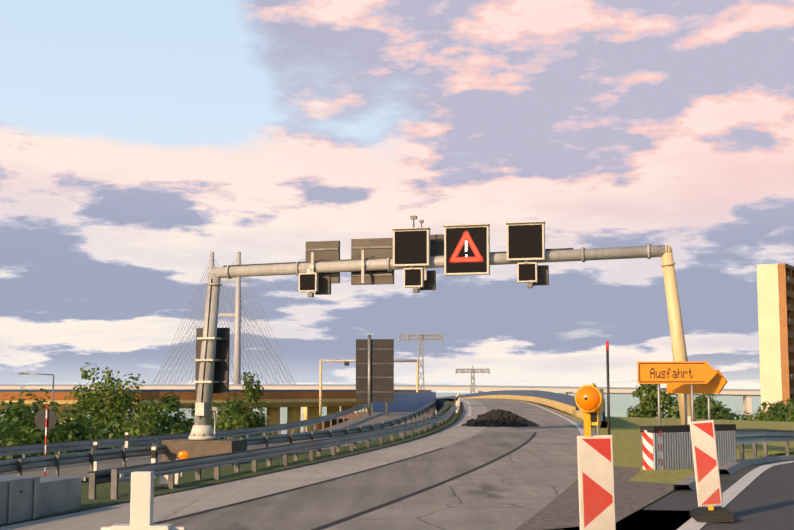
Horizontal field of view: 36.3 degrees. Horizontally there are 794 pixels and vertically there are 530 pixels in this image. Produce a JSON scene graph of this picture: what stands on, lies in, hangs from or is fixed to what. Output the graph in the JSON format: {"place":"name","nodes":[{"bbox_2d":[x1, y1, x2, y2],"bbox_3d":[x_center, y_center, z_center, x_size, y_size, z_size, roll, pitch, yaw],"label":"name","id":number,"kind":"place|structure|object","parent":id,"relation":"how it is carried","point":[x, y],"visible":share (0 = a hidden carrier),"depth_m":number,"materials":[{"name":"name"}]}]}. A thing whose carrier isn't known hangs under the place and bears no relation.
{"place":"outdoors","nodes":[
{"label":"outdoors","id":0,"kind":"place"},
{"bbox_2d":[0,412,434,482],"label":"carriageway road","id":1,"kind":"structure","parent":0,"point":[81,470],"depth_m":43.28,"materials":[{"name":"grey asphalt"}]},
{"bbox_2d":[34,405,56,476],"bbox_3d":[-10.100,5.059,34.767,0.640,2.088,0.082,0,-6,1],"label":"round sign","id":2,"kind":"object","parent":1,"relation":"on","point":[45,419],"visible":0.96,"depth_m":34.84,"materials":[{"name":"grey metal"}]},
{"bbox_2d":[212,407,217,435],"bbox_3d":[-6.199,5.798,41.182,0.180,1.940,0.180,0,-6,1],"label":"sensor post","id":3,"kind":"object","parent":1,"relation":"on","point":[214,409],"visible":0.6,"depth_m":41.19,"materials":[{"name":"metal"}]},
{"bbox_2d":[0,402,434,476],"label":"guardrail","id":4,"kind":"object","parent":1,"relation":"on","point":[19,465],"visible":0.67,"depth_m":44.08,"materials":[{"name":"metal"}]},
{"bbox_2d":[93,391,459,477],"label":"delineator posts","id":5,"kind":"object","parent":1,"relation":"on","point":[153,452],"visible":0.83,"depth_m":35.73,"materials":[{"name":"grey plastic"}]},
{"bbox_2d":[356,335,393,415],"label":"sign board","id":6,"kind":"object","parent":1,"relation":"on","point":[374,370],"visible":0.88,"depth_m":79.61,"materials":[{"name":"metal"}]},
{"bbox_2d":[162,216,695,465],"bbox_3d":[0.790,3.187,37.658,16.916,9.388,1.545,-1,-6,14],"label":"sign gantry","id":7,"kind":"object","parent":1,"relation":"on","point":[452,250],"depth_m":37.91,"materials":[{"name":"metal"}]},
{"bbox_2d":[0,398,643,529],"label":"road","id":8,"kind":"structure","parent":0,"point":[457,476],"depth_m":18.97,"materials":[{"name":"grey asphalt"}]},
{"bbox_2d":[0,402,463,526],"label":"verge grass","id":9,"kind":"structure","parent":8,"relation":"on","point":[187,481],"depth_m":25.13,"materials":[{"name":"green"}]},
{"bbox_2d":[0,476,80,524],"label":"concrete barrier","id":10,"kind":"object","parent":9,"relation":"on","point":[22,498],"visible":0.88,"depth_m":14.97,"materials":[{"name":"concrete"}]},
{"bbox_2d":[154,473,180,488],"bbox_3d":[-3.758,3.474,19.752,0.560,0.463,0.560,0,-6,1],"label":"marker board","id":11,"kind":"object","parent":9,"relation":"on","point":[163,479],"visible":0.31,"depth_m":19.71,"materials":[{"name":"white plastic"}]},
{"bbox_2d":[176,451,188,476],"bbox_3d":[-5.259,5.063,29.680,0.318,1.030,0.200,0,-6,1],"label":"lamp","id":12,"kind":"object","parent":9,"relation":"on","point":[183,454],"visible":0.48,"depth_m":29.68,"materials":[{"name":"plastic"}]},
{"bbox_2d":[84,403,455,498],"bbox_3d":[0.474,6.166,47.998,2.066,0.854,61.890,-1,-6,7],"label":"guardrail","id":13,"kind":"object","parent":9,"relation":"on","point":[115,476],"visible":0.83,"depth_m":23.37,"materials":[{"name":"metal"}]},
{"bbox_2d":[461,409,539,426],"bbox_3d":[4.376,6.439,51.060,3.360,0.771,2.845,0,-6,1],"label":"asphalt pile","id":14,"kind":"object","parent":8,"relation":"on","point":[497,418],"visible":1,"depth_m":50.30,"materials":[{"name":"black asphalt"}]},
{"bbox_2d":[454,398,583,434],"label":"road markings","id":15,"kind":"object","parent":8,"relation":"on","point":[580,429],"visible":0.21,"depth_m":65.02,"materials":[{"name":"paint"}]},
{"bbox_2d":[436,390,607,432],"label":"parapet","id":16,"kind":"structure","parent":8,"relation":"on","point":[565,404],"depth_m":93.88,"materials":[{"name":"beige concrete"}]},
{"bbox_2d":[1,393,760,433],"bbox_3d":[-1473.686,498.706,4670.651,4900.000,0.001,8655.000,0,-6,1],"label":"strelasund water","id":17,"kind":"structure","parent":0,"point":[620,404],"depth_m":1119.54,"materials":[{"name":"liquid"}]},
{"bbox_2d":[0,0,793,392],"label":"sky","id":18,"kind":"structure","parent":0,"point":[141,140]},
{"bbox_2d":[515,415,793,529],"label":"grass","id":19,"kind":"structure","parent":0,"point":[629,471],"depth_m":22.63,"materials":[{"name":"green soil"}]},
{"bbox_2d":[606,341,609,434],"bbox_3d":[5.348,3.322,30.692,0.068,2.802,0.068,2,-6,-21],"label":"marker pole","id":20,"kind":"object","parent":19,"relation":"on","point":[608,385],"visible":0.83,"depth_m":30.69,"materials":[{"name":"grey"}]},
{"bbox_2d":[637,361,716,425],"bbox_3d":[7.332,3.774,31.649,2.050,2.500,0.133,-1,-6,5],"label":"exit sign","id":21,"kind":"object","parent":19,"relation":"on","point":[691,373],"visible":1,"depth_m":31.69,"materials":[{"name":"orange metal"}]},
{"bbox_2d":[640,424,735,469],"bbox_3d":[5.818,3.614,24.084,2.500,0.860,0.348,4,-7,-37],"label":"cushion","id":22,"kind":"object","parent":19,"relation":"on","point":[677,452],"visible":0.46,"depth_m":23.68,"materials":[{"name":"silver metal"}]},
{"bbox_2d":[642,430,662,469],"bbox_3d":[4.896,3.585,23.417,0.418,0.780,0.228,-5,-8,43],"label":"marker","id":23,"kind":"object","parent":22,"relation":"attached to","point":[647,438],"visible":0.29,"depth_m":23.33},
{"bbox_2d":[667,370,727,424],"bbox_3d":[8.093,3.981,32.607,0.128,2.286,2.200,4,-7,-31],"label":"exit sign","id":24,"kind":"object","parent":19,"relation":"on","point":[716,383],"visible":0.46,"depth_m":32.37,"materials":[{"name":"orange metal"}]},
{"bbox_2d":[533,460,793,529],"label":"exit road","id":25,"kind":"structure","parent":0,"point":[764,500],"depth_m":16.13,"materials":[{"name":"grey asphalt"}]},
{"bbox_2d":[101,471,185,529],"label":"concrete post","id":26,"kind":"object","parent":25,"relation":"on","point":[141,500],"visible":1,"depth_m":4.13,"materials":[{"name":"white concrete"}]},
{"bbox_2d":[575,383,615,529],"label":"beacon lamp","id":27,"kind":"object","parent":25,"relation":"on","point":[596,491],"visible":1,"depth_m":9.79,"materials":[{"name":"grey plastic"}]},
{"bbox_2d":[689,420,734,522],"bbox_3d":[3.744,2.478,14.669,0.420,1.180,0.800,-5,-6,6],"label":"beacon","id":28,"kind":"object","parent":25,"relation":"on","point":[706,465],"visible":1,"depth_m":14.60,"materials":[{"name":"grey plastic"}]},
{"bbox_2d":[677,461,793,529],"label":"exit road markings","id":29,"kind":"object","parent":25,"relation":"on","point":[733,491],"visible":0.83,"depth_m":18.97,"materials":[{"name":"paint"}]},
{"bbox_2d":[735,430,793,458],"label":"guardrail","id":30,"kind":"object","parent":25,"relation":"on","point":[753,437],"visible":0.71,"depth_m":31.17,"materials":[{"name":"metal"}]},
{"bbox_2d":[604,393,760,395],"bbox_3d":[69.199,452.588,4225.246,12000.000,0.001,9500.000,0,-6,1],"label":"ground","id":31,"kind":"structure","parent":0,"point":[694,394],"depth_m":4687.09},
{"bbox_2d":[0,392,67,441],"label":"tree","id":32,"kind":"object","parent":31,"relation":"on","point":[25,413],"depth_m":58.13,"materials":[{"name":"green plant"}]},
{"bbox_2d":[18,372,53,407],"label":"street lamp","id":33,"kind":"object","parent":31,"relation":"on","point":[21,373],"visible":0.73,"depth_m":149.93,"materials":[{"name":"metal"}]},
{"bbox_2d":[0,386,78,440],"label":"tree","id":34,"kind":"object","parent":31,"relation":"on","point":[34,405],"visible":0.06,"depth_m":62.56,"materials":[{"name":"green plant"}]},
{"bbox_2d":[0,401,86,452],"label":"bush","id":35,"kind":"object","parent":31,"relation":"on","point":[11,426],"visible":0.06,"depth_m":56.50,"materials":[{"name":"green plant"}]},
{"bbox_2d":[0,414,98,459],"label":"bush","id":36,"kind":"object","parent":31,"relation":"on","point":[30,436],"visible":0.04,"depth_m":51.65,"materials":[{"name":"green plant"}]},
{"bbox_2d":[25,404,96,440],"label":"bush","id":37,"kind":"object","parent":31,"relation":"on","point":[82,431],"visible":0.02,"depth_m":66.50,"materials":[{"name":"green plant"}]},
{"bbox_2d":[40,417,122,452],"bbox_3d":[-14.914,14.052,58.860,7.229,13.299,6.730,0,-6,1],"label":"bush","id":38,"kind":"object","parent":31,"relation":"on","point":[105,434],"depth_m":58.83,"materials":[{"name":"green plant"}]},
{"bbox_2d":[65,409,114,437],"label":"bush","id":39,"kind":"object","parent":31,"relation":"on","point":[100,427],"depth_m":83.61,"materials":[{"name":"green plant"}]},
{"bbox_2d":[59,362,144,438],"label":"tree","id":40,"kind":"object","parent":31,"relation":"on","point":[95,403],"visible":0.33,"depth_m":90.88,"materials":[{"name":"green plant"}]},
{"bbox_2d":[85,406,164,446],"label":"bush","id":41,"kind":"object","parent":31,"relation":"on","point":[126,425],"visible":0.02,"depth_m":73.57,"materials":[{"name":"green plant"}]},
{"bbox_2d":[106,407,155,448],"bbox_3d":[-12.353,14.059,60.984,7.076,13.717,7.857,-5,-8,43],"label":"bush","id":42,"kind":"object","parent":31,"relation":"on","point":[124,428],"depth_m":61.63,"materials":[{"name":"green plant"}]},
{"bbox_2d":[114,400,178,435],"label":"bush","id":43,"kind":"object","parent":31,"relation":"on","point":[142,413],"visible":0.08,"depth_m":86.66,"materials":[{"name":"green plant"}]},
{"bbox_2d":[129,396,172,444],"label":"bush","id":44,"kind":"object","parent":31,"relation":"on","point":[148,429],"visible":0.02,"depth_m":80.00,"materials":[{"name":"green plant"}]},
{"bbox_2d":[155,422,192,454],"bbox_3d":[-11.733,14.892,65.031,7.227,12.904,6.265,0,-6,1],"label":"bush","id":45,"kind":"object","parent":31,"relation":"on","point":[181,429],"depth_m":64.76,"materials":[{"name":"green plant"}]},
{"bbox_2d":[156,390,193,432],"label":"tree","id":46,"kind":"object","parent":31,"relation":"on","point":[175,418],"visible":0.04,"depth_m":95.89,"materials":[{"name":"green plant"}]},
{"bbox_2d":[184,403,194,427],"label":"bush","id":47,"kind":"object","parent":31,"relation":"on","point":[192,412],"depth_m":98.56,"materials":[{"name":"green plant"}]},
{"bbox_2d":[54,406,352,434],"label":"bridge piers","id":48,"kind":"structure","parent":31,"relation":"on","point":[293,415],"depth_m":272.02,"materials":[{"name":"concrete"}]},
{"bbox_2d":[0,389,430,409],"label":"viaduct deck","id":49,"kind":"structure","parent":48,"relation":"on","point":[288,398],"depth_m":250.11,"materials":[{"name":"orange concrete"}]},
{"bbox_2d":[211,402,246,438],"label":"bush","id":50,"kind":"object","parent":31,"relation":"on","point":[221,425],"depth_m":69.10,"materials":[{"name":"green plant"}]},
{"bbox_2d":[217,413,254,438],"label":"bush","id":51,"kind":"object","parent":31,"relation":"on","point":[235,422],"visible":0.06,"depth_m":91.20,"materials":[{"name":"green plant"}]},
{"bbox_2d":[212,372,271,435],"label":"tree","id":52,"kind":"object","parent":31,"relation":"on","point":[253,420],"visible":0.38,"depth_m":99.76,"materials":[{"name":"green plant"}]},
{"bbox_2d":[304,406,439,419],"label":"road piers","id":53,"kind":"structure","parent":31,"relation":"on","point":[305,413],"depth_m":548.22,"materials":[{"name":"beige concrete"}]},
{"bbox_2d":[0,252,760,413],"bbox_3d":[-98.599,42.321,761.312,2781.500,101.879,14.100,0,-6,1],"label":"bridge","id":54,"kind":"structure","parent":31,"relation":"on","point":[745,393],"depth_m":752.74,"materials":[{"name":"grey concrete"}]},
{"bbox_2d":[399,331,489,393],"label":"power pylons","id":55,"kind":"object","parent":31,"relation":"on","point":[472,370],"visible":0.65,"depth_m":449.47,"materials":[{"name":"silver metal"}]},
{"bbox_2d":[626,384,679,482],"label":"tree","id":56,"kind":"object","parent":31,"relation":"on","point":[647,405],"visible":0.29,"depth_m":103.83,"materials":[{"name":"green plant"}]},
{"bbox_2d":[694,394,715,406],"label":"tree","id":57,"kind":"object","parent":31,"relation":"on","point":[702,395],"depth_m":102.47,"materials":[{"name":"green plant"}]},
{"bbox_2d":[694,395,721,417],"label":"bush","id":58,"kind":"object","parent":31,"relation":"on","point":[697,404],"visible":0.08,"depth_m":95.03,"materials":[{"name":"green plant"}]},
{"bbox_2d":[705,399,732,419],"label":"bush","id":59,"kind":"object","parent":31,"relation":"on","point":[715,409],"visible":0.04,"depth_m":86.92,"materials":[{"name":"green plant"}]},
{"bbox_2d":[695,399,751,419],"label":"bush","id":60,"kind":"object","parent":31,"relation":"on","point":[703,412],"visible":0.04,"depth_m":90.73,"materials":[{"name":"green plant"}]},
{"bbox_2d":[729,409,778,420],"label":"bush","id":61,"kind":"object","parent":31,"relation":"on","point":[732,415],"depth_m":89.39,"materials":[{"name":"green plant"}]},
{"bbox_2d":[743,409,786,421],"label":"bush","id":62,"kind":"object","parent":31,"relation":"on","point":[768,415],"visible":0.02,"depth_m":83.94,"materials":[{"name":"green plant"}]},
{"bbox_2d":[757,263,793,411],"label":"highrise building","id":63,"kind":"structure","parent":31,"relation":"on","point":[775,286],"depth_m":243.62,"materials":[{"name":"beige concrete"}]},
{"bbox_2d":[758,399,793,421],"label":"bush","id":64,"kind":"object","parent":31,"relation":"on","point":[778,406],"visible":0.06,"depth_m":97.89,"materials":[{"name":"green plant"}]},
{"bbox_2d":[761,412,793,456],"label":"bush","id":65,"kind":"object","parent":31,"relation":"on","point":[789,418],"visible":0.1,"depth_m":76.50,"materials":[{"name":"green plant"}]},
{"bbox_2d":[773,398,793,421],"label":"tree","id":66,"kind":"object","parent":31,"relation":"on","point":[790,409],"visible":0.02,"depth_m":95.21,"materials":[{"name":"green plant"}]},
{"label":"blue wall piers","id":67,"kind":"object","parent":31,"relation":"on","visible":0},
{"bbox_2d":[317,392,435,430],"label":"noise barrier","id":68,"kind":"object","parent":67,"relation":"on","point":[409,401],"depth_m":102.72,"materials":[{"name":"metal"}]},
{"bbox_2d":[319,359,418,414],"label":"gantry","id":69,"kind":"object","parent":68,"relation":"attached to","point":[346,362],"visible":0.83,"depth_m":225.07,"materials":[{"name":"metal"}]}
]}

